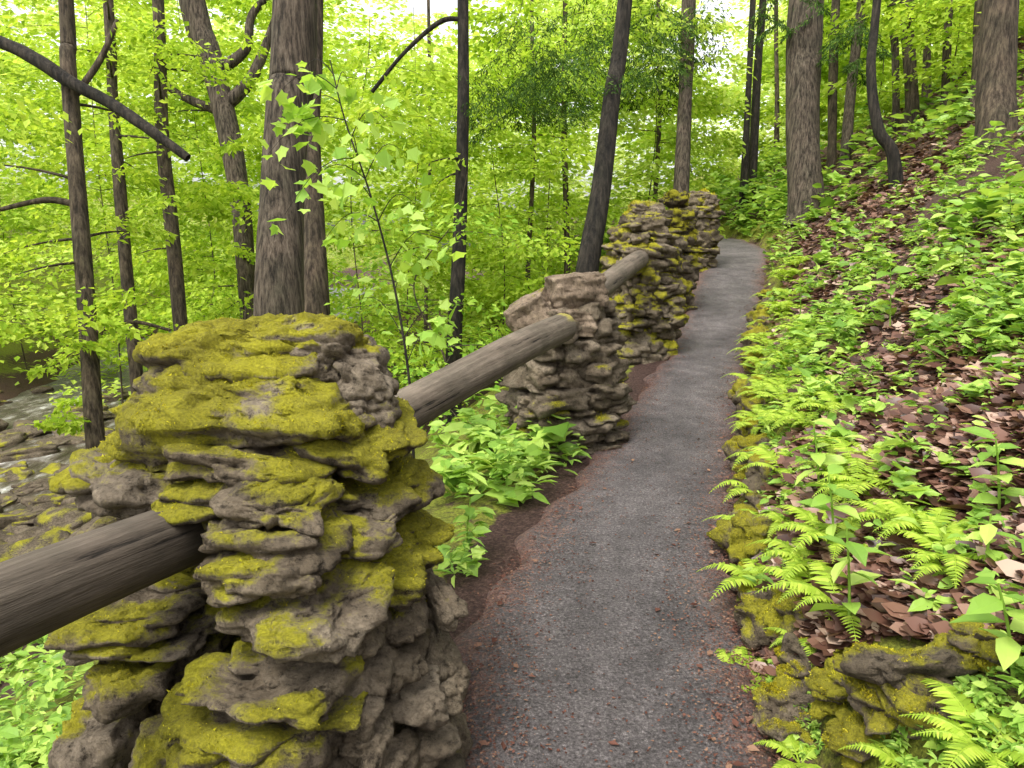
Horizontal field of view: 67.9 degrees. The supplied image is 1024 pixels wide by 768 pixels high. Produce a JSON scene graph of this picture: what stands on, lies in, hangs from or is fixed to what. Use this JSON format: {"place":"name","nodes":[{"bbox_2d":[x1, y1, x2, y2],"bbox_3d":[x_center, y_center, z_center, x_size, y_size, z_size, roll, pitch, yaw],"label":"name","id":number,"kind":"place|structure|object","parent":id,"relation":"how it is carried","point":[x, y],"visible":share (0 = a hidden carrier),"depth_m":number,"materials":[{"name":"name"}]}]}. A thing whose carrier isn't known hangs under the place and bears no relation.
{"place":"outdoors","nodes":[
{"label":"outdoors","id":0,"kind":"place"},
{"bbox_2d":[0,0,932,250],"label":"sky","id":1,"kind":"structure","parent":0,"point":[447,6],"materials":[{"name":"white"}]},
{"bbox_2d":[0,36,1023,767],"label":"ground","id":2,"kind":"structure","parent":0,"point":[508,524],"depth_m":7.79,"materials":[{"name":"brown soil"}]},
{"bbox_2d":[0,444,60,462],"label":"creek rock","id":3,"kind":"object","parent":2,"relation":"on","point":[17,453],"visible":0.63,"depth_m":15.31,"materials":[{"name":"stone"}]},
{"bbox_2d":[0,79,112,362],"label":"young tree","id":4,"kind":"object","parent":2,"relation":"on","point":[4,301],"visible":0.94,"depth_m":7.54,"materials":[{"name":"green plant"}]},
{"bbox_2d":[33,503,91,531],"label":"creek rock","id":5,"kind":"object","parent":2,"relation":"on","point":[69,517],"visible":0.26,"depth_m":11.06,"materials":[{"name":"stone"}]},
{"bbox_2d":[0,59,127,379],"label":"young tree","id":6,"kind":"object","parent":2,"relation":"on","point":[17,225],"visible":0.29,"depth_m":21.30,"materials":[{"name":"green plant"}]},
{"bbox_2d":[0,0,194,518],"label":"tree","id":7,"kind":"object","parent":2,"relation":"on","point":[73,86],"visible":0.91,"depth_m":8.92,"materials":[{"name":"green plant"}]},
{"bbox_2d":[0,0,228,403],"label":"young tree","id":8,"kind":"object","parent":2,"relation":"on","point":[149,266],"visible":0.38,"depth_m":14.92,"materials":[{"name":"green plant"}]},
{"bbox_2d":[0,0,260,393],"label":"tree","id":9,"kind":"object","parent":2,"relation":"on","point":[122,203],"visible":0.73,"depth_m":10.92,"materials":[{"name":"green plant"}]},
{"bbox_2d":[76,0,267,370],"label":"young tree","id":10,"kind":"object","parent":2,"relation":"on","point":[200,303],"visible":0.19,"depth_m":15.13,"materials":[{"name":"green plant"}]},
{"bbox_2d":[85,0,267,330],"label":"tree","id":11,"kind":"object","parent":2,"relation":"on","point":[162,50],"visible":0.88,"depth_m":11.43,"materials":[{"name":"green plant"}]},
{"bbox_2d":[0,288,381,512],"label":"creek","id":12,"kind":"structure","parent":2,"relation":"on","point":[27,405],"depth_m":19.27,"materials":[{"name":"liquid"}]},
{"bbox_2d":[0,525,46,542],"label":"creek rock","id":13,"kind":"object","parent":12,"relation":"on","point":[21,532],"visible":0.33,"depth_m":10.86,"materials":[{"name":"stone"}]},
{"bbox_2d":[0,529,70,561],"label":"creek rock","id":14,"kind":"object","parent":12,"relation":"on","point":[18,548],"visible":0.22,"depth_m":10.29,"materials":[{"name":"stone"}]},
{"bbox_2d":[129,41,266,317],"bbox_3d":[-8.799,-5.103,23.020,5.255,10.788,4.643,0,12,0],"label":"young tree","id":15,"kind":"object","parent":2,"relation":"on","point":[249,108],"visible":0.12,"depth_m":22.10,"materials":[{"name":"green plant"}]},
{"bbox_2d":[125,0,324,319],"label":"tree","id":16,"kind":"object","parent":2,"relation":"on","point":[218,106],"visible":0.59,"depth_m":13.83,"materials":[{"name":"green plant"}]},
{"bbox_2d":[44,311,473,767],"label":"stone pillar","id":17,"kind":"structure","parent":2,"relation":"on","point":[310,610],"depth_m":2.00,"materials":[{"name":"stone"}]},
{"bbox_2d":[0,510,210,656],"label":"log rail","id":18,"kind":"object","parent":17,"relation":"attached to","point":[46,590],"visible":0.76,"depth_m":1.63,"materials":[{"name":"brown wood"}]},
{"bbox_2d":[394,313,576,427],"bbox_3d":[-0.244,-0.024,3.749,0.197,0.330,3.226,5,12,21],"label":"log rail","id":19,"kind":"object","parent":17,"relation":"attached to","point":[433,395],"visible":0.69,"depth_m":3.80,"materials":[{"name":"brown wood"}]},
{"bbox_2d":[253,0,316,315],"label":"tree","id":20,"kind":"object","parent":2,"relation":"on","point":[279,277],"visible":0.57,"depth_m":7.32,"materials":[{"name":"brown plant"}]},
{"bbox_2d":[176,0,401,349],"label":"young tree","id":21,"kind":"object","parent":2,"relation":"on","point":[217,164],"visible":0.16,"depth_m":17.95,"materials":[{"name":"green plant"}]},
{"bbox_2d":[304,0,329,314],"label":"tree","id":22,"kind":"object","parent":2,"relation":"on","point":[316,291],"visible":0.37,"depth_m":8.89,"materials":[{"name":"brown plant"}]},
{"bbox_2d":[0,188,658,767],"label":"verge undergrowth","id":23,"kind":"object","parent":2,"relation":"on","point":[20,746],"visible":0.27,"depth_m":4.66,"materials":[{"name":"green plant"}]},
{"bbox_2d":[200,18,495,375],"bbox_3d":[-2.778,-2.096,13.156,5.066,7.730,4.948,0,12,0],"label":"young tree","id":24,"kind":"object","parent":2,"relation":"on","point":[395,115],"visible":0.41,"depth_m":12.27,"materials":[{"name":"green plant"}]},
{"bbox_2d":[256,59,465,457],"bbox_3d":[-1.061,-0.764,5.335,1.239,2.962,1.360,-4,12,-20],"label":"maple sapling","id":25,"kind":"object","parent":2,"relation":"on","point":[306,118],"visible":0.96,"depth_m":5.20,"materials":[{"name":"green plant"}]},
{"bbox_2d":[347,0,473,423],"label":"tree","id":26,"kind":"object","parent":2,"relation":"on","point":[457,281],"visible":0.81,"depth_m":9.94,"materials":[{"name":"brown plant"}]},
{"bbox_2d":[361,0,491,372],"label":"tree","id":27,"kind":"object","parent":2,"relation":"on","point":[429,173],"visible":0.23,"depth_m":18.99,"materials":[{"name":"green plant"}]},
{"bbox_2d":[327,7,532,430],"bbox_3d":[-1.816,-3.116,15.770,4.509,8.751,4.314,0,12,0],"label":"young tree","id":28,"kind":"object","parent":2,"relation":"on","point":[442,275],"visible":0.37,"depth_m":15.24,"materials":[{"name":"green plant"}]},
{"bbox_2d":[325,172,543,434],"bbox_3d":[-0.898,-0.821,9.028,3.540,3.303,3.251,0,12,0],"label":"young tree","id":29,"kind":"object","parent":2,"relation":"on","point":[470,347],"visible":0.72,"depth_m":9.19,"materials":[{"name":"green plant"}]},
{"bbox_2d":[399,35,529,332],"bbox_3d":[-1.498,-6.458,25.467,4.983,9.749,4.932,0,12,0],"label":"young tree","id":30,"kind":"object","parent":2,"relation":"on","point":[442,204],"visible":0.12,"depth_m":24.79,"materials":[{"name":"green plant"}]},
{"bbox_2d":[454,494,485,552],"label":"leafy plant","id":31,"kind":"object","parent":2,"relation":"on","point":[468,515],"visible":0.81,"depth_m":3.82,"materials":[{"name":"green plant"}]},
{"bbox_2d":[394,0,619,381],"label":"young tree","id":32,"kind":"object","parent":2,"relation":"on","point":[521,284],"visible":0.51,"depth_m":15.03,"materials":[{"name":"green plant"}]},
{"bbox_2d":[0,0,1022,405],"bbox_3d":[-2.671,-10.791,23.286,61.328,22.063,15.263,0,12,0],"label":"distant wood","id":33,"kind":"object","parent":2,"relation":"on","point":[476,188],"visible":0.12,"depth_m":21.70,"materials":[{"name":"green plant"}]},
{"bbox_2d":[442,0,591,293],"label":"tree","id":34,"kind":"object","parent":2,"relation":"on","point":[532,181],"visible":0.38,"depth_m":16.94,"materials":[{"name":"green plant"}]},
{"bbox_2d":[477,0,623,273],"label":"tree","id":35,"kind":"object","parent":2,"relation":"on","point":[542,226],"visible":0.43,"depth_m":17.93,"materials":[{"name":"green plant"}]},
{"bbox_2d":[448,0,668,326],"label":"young tree","id":36,"kind":"object","parent":2,"relation":"on","point":[622,111],"visible":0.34,"depth_m":18.00,"materials":[{"name":"green plant"}]},
{"bbox_2d":[495,271,636,461],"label":"stone pillar","id":37,"kind":"structure","parent":2,"relation":"on","point":[580,378],"depth_m":5.48,"materials":[{"name":"grey stone"}]},
{"bbox_2d":[603,250,648,295],"bbox_3d":[0.992,-1.022,7.050,0.198,0.373,2.720,4,12,17],"label":"log rail","id":38,"kind":"object","parent":37,"relation":"on","point":[618,274],"visible":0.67,"depth_m":6.97,"materials":[{"name":"wood"}]},
{"bbox_2d":[437,0,696,272],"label":"tree","id":39,"kind":"object","parent":2,"relation":"on","point":[589,254],"visible":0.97,"depth_m":9.68,"materials":[{"name":"green plant"}]},
{"bbox_2d":[590,0,675,201],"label":"tree","id":40,"kind":"object","parent":2,"relation":"on","point":[658,138],"visible":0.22,"depth_m":21.97,"materials":[{"name":"green plant"}]},
{"bbox_2d":[600,199,689,364],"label":"stone pillar","id":41,"kind":"structure","parent":2,"relation":"on","point":[650,314],"depth_m":8.42,"materials":[{"name":"grey stone"}]},
{"bbox_2d":[552,0,757,238],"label":"young tree","id":42,"kind":"object","parent":2,"relation":"on","point":[713,105],"visible":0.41,"depth_m":18.58,"materials":[{"name":"green plant"}]},
{"bbox_2d":[590,0,736,192],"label":"tree","id":43,"kind":"object","parent":2,"relation":"on","point":[682,152],"visible":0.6,"depth_m":16.87,"materials":[{"name":"green plant"}]},
{"bbox_2d":[658,189,702,313],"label":"stone pillar","id":44,"kind":"structure","parent":2,"relation":"on","point":[682,224],"depth_m":10.95,"materials":[{"name":"grey stone"}]},
{"bbox_2d":[624,46,764,194],"bbox_3d":[6.249,-8.593,25.780,4.768,5.202,4.746,0,12,0],"label":"young tree","id":45,"kind":"object","parent":2,"relation":"on","point":[706,165],"visible":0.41,"depth_m":25.15,"materials":[{"name":"green plant"}]},
{"bbox_2d":[679,188,725,271],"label":"stone pillar","id":46,"kind":"structure","parent":2,"relation":"on","point":[704,202],"depth_m":14.13,"materials":[{"name":"grey stone"}]},
{"bbox_2d":[706,509,740,552],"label":"mossy rock","id":47,"kind":"object","parent":2,"relation":"on","point":[719,535],"visible":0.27,"depth_m":3.79,"materials":[{"name":"stone"}]},
{"bbox_2d":[698,558,762,600],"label":"fern","id":48,"kind":"object","parent":2,"relation":"on","point":[739,578],"visible":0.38,"depth_m":3.32,"materials":[{"name":"green plant"}]},
{"bbox_2d":[715,645,773,692],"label":"fern","id":49,"kind":"object","parent":2,"relation":"on","point":[746,655],"visible":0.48,"depth_m":2.86,"materials":[{"name":"green plant"}]},
{"bbox_2d":[738,0,755,218],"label":"tree","id":50,"kind":"object","parent":2,"relation":"on","point":[744,175],"visible":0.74,"depth_m":19.95,"materials":[{"name":"brown plant"}]},
{"bbox_2d":[733,590,772,650],"bbox_3d":[0.976,0.920,3.005,0.182,0.192,0.255,8,14,34],"label":"mossy rock","id":51,"kind":"object","parent":2,"relation":"on","point":[749,611],"visible":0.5,"depth_m":2.94,"materials":[{"name":"stone"}]},
{"bbox_2d":[727,510,784,562],"bbox_3d":[1.152,0.725,3.565,0.268,0.261,0.206,5,13,24],"label":"mossy rock","id":52,"kind":"object","parent":2,"relation":"on","point":[747,529],"visible":0.75,"depth_m":3.54,"materials":[{"name":"stone"}]},
{"bbox_2d":[748,0,766,206],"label":"tree","id":53,"kind":"object","parent":2,"relation":"on","point":[754,124],"visible":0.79,"depth_m":20.41,"materials":[{"name":"brown plant"}]},
{"bbox_2d":[733,0,785,171],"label":"tree","id":54,"kind":"object","parent":2,"relation":"on","point":[777,119],"visible":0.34,"depth_m":23.96,"materials":[{"name":"brown plant"}]},
{"bbox_2d":[737,446,794,484],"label":"fern","id":55,"kind":"object","parent":2,"relation":"on","point":[766,452],"visible":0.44,"depth_m":4.11,"materials":[{"name":"green plant"}]},
{"bbox_2d":[750,705,813,745],"bbox_3d":[0.896,1.107,2.444,0.227,0.136,0.198,0,12,0],"label":"mossy rock","id":56,"kind":"object","parent":2,"relation":"on","point":[777,725],"visible":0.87,"depth_m":2.41,"materials":[{"name":"stone"}]},
{"bbox_2d":[751,674,813,718],"bbox_3d":[0.906,1.057,2.517,0.211,0.155,0.162,0,12,0],"label":"mossy rock","id":57,"kind":"object","parent":2,"relation":"on","point":[787,692],"visible":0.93,"depth_m":2.50,"materials":[{"name":"stone"}]},
{"bbox_2d":[746,538,819,584],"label":"fern","id":58,"kind":"object","parent":2,"relation":"on","point":[802,552],"visible":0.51,"depth_m":2.97,"materials":[{"name":"green plant"}]},
{"bbox_2d":[740,555,831,620],"bbox_3d":[1.126,0.737,2.843,0.417,0.103,0.471,-9,15,-37],"label":"fern","id":59,"kind":"object","parent":2,"relation":"on","point":[778,571],"visible":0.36,"depth_m":2.86,"materials":[{"name":"green plant"}]},
{"bbox_2d":[754,733,821,767],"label":"fern","id":60,"kind":"object","parent":2,"relation":"on","point":[788,744],"visible":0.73,"depth_m":2.33,"materials":[{"name":"green plant"}]},
{"bbox_2d":[762,595,816,637],"bbox_3d":[1.027,0.861,2.812,0.215,0.160,0.170,8,14,34],"label":"mossy rock","id":61,"kind":"object","parent":2,"relation":"on","point":[782,614],"visible":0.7,"depth_m":2.80,"materials":[{"name":"stone"}]},
{"bbox_2d":[722,31,869,166],"bbox_3d":[9.831,-10.017,26.280,4.926,5.253,5.314,0,12,0],"label":"young tree","id":62,"kind":"object","parent":2,"relation":"on","point":[769,55],"visible":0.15,"depth_m":26.54,"materials":[{"name":"green plant"}]},
{"bbox_2d":[774,637,820,690],"bbox_3d":[1.003,0.980,2.624,0.195,0.159,0.208,0,12,0],"label":"mossy rock","id":63,"kind":"object","parent":2,"relation":"on","point":[797,668],"visible":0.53,"depth_m":2.58,"materials":[{"name":"stone"}]},
{"bbox_2d":[778,631,816,666],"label":"mossy rock","id":64,"kind":"object","parent":2,"relation":"on","point":[790,646],"visible":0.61,"depth_m":2.63,"materials":[{"name":"stone"}]},
{"bbox_2d":[769,505,843,552],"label":"fern","id":65,"kind":"object","parent":2,"relation":"on","point":[805,515],"visible":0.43,"depth_m":3.12,"materials":[{"name":"green plant"}]},
{"bbox_2d":[756,559,862,641],"bbox_3d":[1.123,0.729,2.622,0.479,0.090,0.437,-10,15,-41],"label":"fern","id":66,"kind":"object","parent":2,"relation":"on","point":[823,579],"visible":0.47,"depth_m":2.63,"materials":[{"name":"green plant"}]},
{"bbox_2d":[785,421,849,492],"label":"leafy plant","id":67,"kind":"object","parent":2,"relation":"on","point":[819,459],"visible":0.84,"depth_m":3.35,"materials":[{"name":"green plant"}]},
{"bbox_2d":[767,517,867,563],"bbox_3d":[1.243,0.579,2.880,0.496,0.098,0.366,0,12,0],"label":"fern","id":68,"kind":"object","parent":2,"relation":"on","point":[813,532],"visible":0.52,"depth_m":2.87,"materials":[{"name":"green plant"}]},
{"bbox_2d":[745,0,893,224],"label":"tree","id":69,"kind":"object","parent":2,"relation":"on","point":[804,31],"visible":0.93,"depth_m":15.72,"materials":[{"name":"brown plant"}]},
{"bbox_2d":[789,391,860,414],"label":"fern","id":70,"kind":"object","parent":2,"relation":"on","point":[830,398],"visible":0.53,"depth_m":4.37,"materials":[{"name":"green plant"}]},
{"bbox_2d":[803,649,848,719],"bbox_3d":[1.020,0.925,2.343,0.223,0.178,0.264,4,12,18],"label":"mossy rock","id":71,"kind":"object","parent":2,"relation":"on","point":[827,689],"visible":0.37,"depth_m":2.31,"materials":[{"name":"stone"}]},
{"bbox_2d":[760,0,897,170],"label":"tree","id":72,"kind":"object","parent":2,"relation":"on","point":[851,95],"visible":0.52,"depth_m":17.94,"materials":[{"name":"brown plant"}]},
{"bbox_2d":[797,464,860,537],"bbox_3d":[1.184,0.493,2.857,0.229,0.385,0.186,5,13,23],"label":"leafy plant","id":73,"kind":"object","parent":2,"relation":"on","point":[819,501],"visible":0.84,"depth_m":2.82,"materials":[{"name":"green plant"}]},
{"bbox_2d":[825,0,839,168],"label":"tree","id":74,"kind":"object","parent":2,"relation":"on","point":[832,119],"visible":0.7,"depth_m":18.92,"materials":[{"name":"brown plant"}]},
{"bbox_2d":[802,464,892,501],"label":"fern","id":75,"kind":"object","parent":2,"relation":"on","point":[847,484],"visible":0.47,"depth_m":3.13,"materials":[{"name":"green plant"}]},
{"bbox_2d":[807,437,891,477],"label":"fern","id":76,"kind":"object","parent":2,"relation":"on","point":[840,446],"visible":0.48,"depth_m":3.47,"materials":[{"name":"green plant"}]},
{"bbox_2d":[809,521,893,627],"bbox_3d":[1.065,0.645,2.389,0.228,0.451,0.280,4,12,18],"label":"leafy plant","id":77,"kind":"object","parent":2,"relation":"on","point":[858,551],"visible":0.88,"depth_m":2.37,"materials":[{"name":"green plant"}]},
{"bbox_2d":[782,0,921,123],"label":"young tree","id":78,"kind":"object","parent":2,"relation":"on","point":[885,106],"visible":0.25,"depth_m":22.70,"materials":[{"name":"green plant"}]},
{"bbox_2d":[815,460,891,499],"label":"fern","id":79,"kind":"object","parent":2,"relation":"on","point":[862,476],"visible":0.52,"depth_m":3.16,"materials":[{"name":"green plant"}]},
{"bbox_2d":[821,707,889,767],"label":"mossy rock","id":80,"kind":"object","parent":2,"relation":"on","point":[845,727],"visible":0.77,"depth_m":2.10,"materials":[{"name":"stone"}]},
{"bbox_2d":[693,26,1023,767],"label":"slope undergrowth","id":81,"kind":"object","parent":2,"relation":"on","point":[967,308],"visible":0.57,"depth_m":5.60,"materials":[{"name":"green plant"}]},
{"bbox_2d":[823,0,919,134],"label":"tree","id":82,"kind":"object","parent":2,"relation":"on","point":[911,96],"visible":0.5,"depth_m":16.93,"materials":[{"name":"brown plant"}]},
{"bbox_2d":[838,737,908,767],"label":"fern","id":83,"kind":"object","parent":2,"relation":"on","point":[888,755],"visible":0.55,"depth_m":1.98,"materials":[{"name":"green plant"}]},
{"bbox_2d":[729,35,1023,681],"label":"leaf litter","id":84,"kind":"object","parent":2,"relation":"on","point":[885,603],"visible":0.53,"depth_m":3.24,"materials":[{"name":"brown plant"}]},
{"bbox_2d":[866,0,903,191],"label":"tree","id":85,"kind":"object","parent":2,"relation":"on","point":[885,141],"visible":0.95,"depth_m":12.95,"materials":[{"name":"brown plant"}]},
{"bbox_2d":[862,256,913,325],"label":"leafy plant","id":86,"kind":"object","parent":2,"relation":"on","point":[891,290],"visible":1,"depth_m":5.50,"materials":[{"name":"green plant"}]},
{"bbox_2d":[889,0,899,131],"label":"tree","id":87,"kind":"object","parent":2,"relation":"on","point":[895,97],"visible":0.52,"depth_m":17.94,"materials":[{"name":"brown plant"}]},
{"bbox_2d":[836,498,953,539],"bbox_3d":[1.407,0.492,2.801,0.396,0.077,0.404,-3,12,-14],"label":"fern","id":88,"kind":"object","parent":2,"relation":"on","point":[873,507],"visible":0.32,"depth_m":2.84,"materials":[{"name":"green plant"}]},
{"bbox_2d":[832,641,981,739],"bbox_3d":[1.083,0.831,2.057,0.344,0.255,0.395,-8,14,-35],"label":"mossy rock","id":89,"kind":"object","parent":2,"relation":"on","point":[884,687],"visible":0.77,"depth_m":2.00,"materials":[{"name":"stone"}]},
{"bbox_2d":[847,0,972,123],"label":"tree","id":90,"kind":"object","parent":2,"relation":"on","point":[946,54],"visible":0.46,"depth_m":16.01,"materials":[{"name":"green plant"}]},
{"bbox_2d":[856,499,975,552],"bbox_3d":[1.464,0.497,2.624,0.482,0.104,0.465,0,12,0],"label":"fern","id":91,"kind":"object","parent":2,"relation":"on","point":[905,510],"visible":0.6,"depth_m":2.68,"materials":[{"name":"green plant"}]},
{"bbox_2d":[897,548,961,588],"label":"fern","id":92,"kind":"object","parent":2,"relation":"on","point":[935,565],"visible":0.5,"depth_m":2.38,"materials":[{"name":"green plant"}]},
{"bbox_2d":[879,518,989,587],"bbox_3d":[1.440,0.535,2.463,0.386,0.092,0.477,0,12,0],"label":"fern","id":93,"kind":"object","parent":2,"relation":"on","point":[930,529],"visible":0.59,"depth_m":2.50,"materials":[{"name":"green plant"}]},
{"bbox_2d":[860,1,1023,73],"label":"young tree","id":94,"kind":"object","parent":2,"relation":"on","point":[1021,29],"visible":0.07,"depth_m":19.82,"materials":[{"name":"green plant"}]},
{"bbox_2d":[867,0,1023,99],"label":"young tree","id":95,"kind":"object","parent":2,"relation":"on","point":[921,24],"visible":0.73,"depth_m":15.87,"materials":[{"name":"green plant"}]},
{"bbox_2d":[934,223,981,287],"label":"leafy plant","id":96,"kind":"object","parent":2,"relation":"on","point":[947,280],"visible":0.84,"depth_m":5.08,"materials":[{"name":"green plant"}]},
{"bbox_2d":[899,678,1023,767],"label":"fern","id":97,"kind":"object","parent":2,"relation":"on","point":[956,731],"visible":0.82,"depth_m":1.81,"materials":[{"name":"green plant"}]},
{"bbox_2d":[969,0,981,114],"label":"tree","id":98,"kind":"object","parent":2,"relation":"on","point":[977,20],"visible":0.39,"depth_m":14.96,"materials":[{"name":"brown plant"}]},
{"bbox_2d":[933,614,1022,674],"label":"mossy rock","id":99,"kind":"object","parent":2,"relation":"on","point":[971,641],"visible":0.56,"depth_m":2.03,"materials":[{"name":"stone"}]},
{"bbox_2d":[949,576,1023,687],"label":"leafy plant","id":100,"kind":"object","parent":2,"relation":"on","point":[982,607],"visible":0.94,"depth_m":1.81,"materials":[{"name":"green plant"}]},
{"bbox_2d":[962,512,1018,563],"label":"leafy plant","id":101,"kind":"object","parent":2,"relation":"on","point":[986,533],"visible":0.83,"depth_m":2.30,"materials":[{"name":"green plant"}]},
{"bbox_2d":[960,426,1023,509],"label":"leafy plant","id":102,"kind":"object","parent":2,"relation":"on","point":[987,497],"visible":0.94,"depth_m":2.54,"materials":[{"name":"green plant"}]},
{"bbox_2d":[966,0,1019,158],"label":"tree","id":103,"kind":"object","parent":2,"relation":"on","point":[996,92],"visible":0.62,"depth_m":10.84,"materials":[{"name":"brown plant"}]},
{"bbox_2d":[982,176,1023,230],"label":"leafy plant","id":104,"kind":"object","parent":2,"relation":"on","point":[1009,208],"visible":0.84,"depth_m":5.71,"materials":[{"name":"green plant"}]},
{"bbox_2d":[453,234,774,767],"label":"path","id":105,"kind":"structure","parent":0,"point":[735,258],"depth_m":3.28,"materials":[{"name":"grey asphalt"}]},
{"bbox_2d":[462,270,796,767],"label":"fallen bud scales","id":106,"kind":"object","parent":105,"relation":"on","point":[751,747],"visible":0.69,"depth_m":2.97,"materials":[{"name":"brown plant"}]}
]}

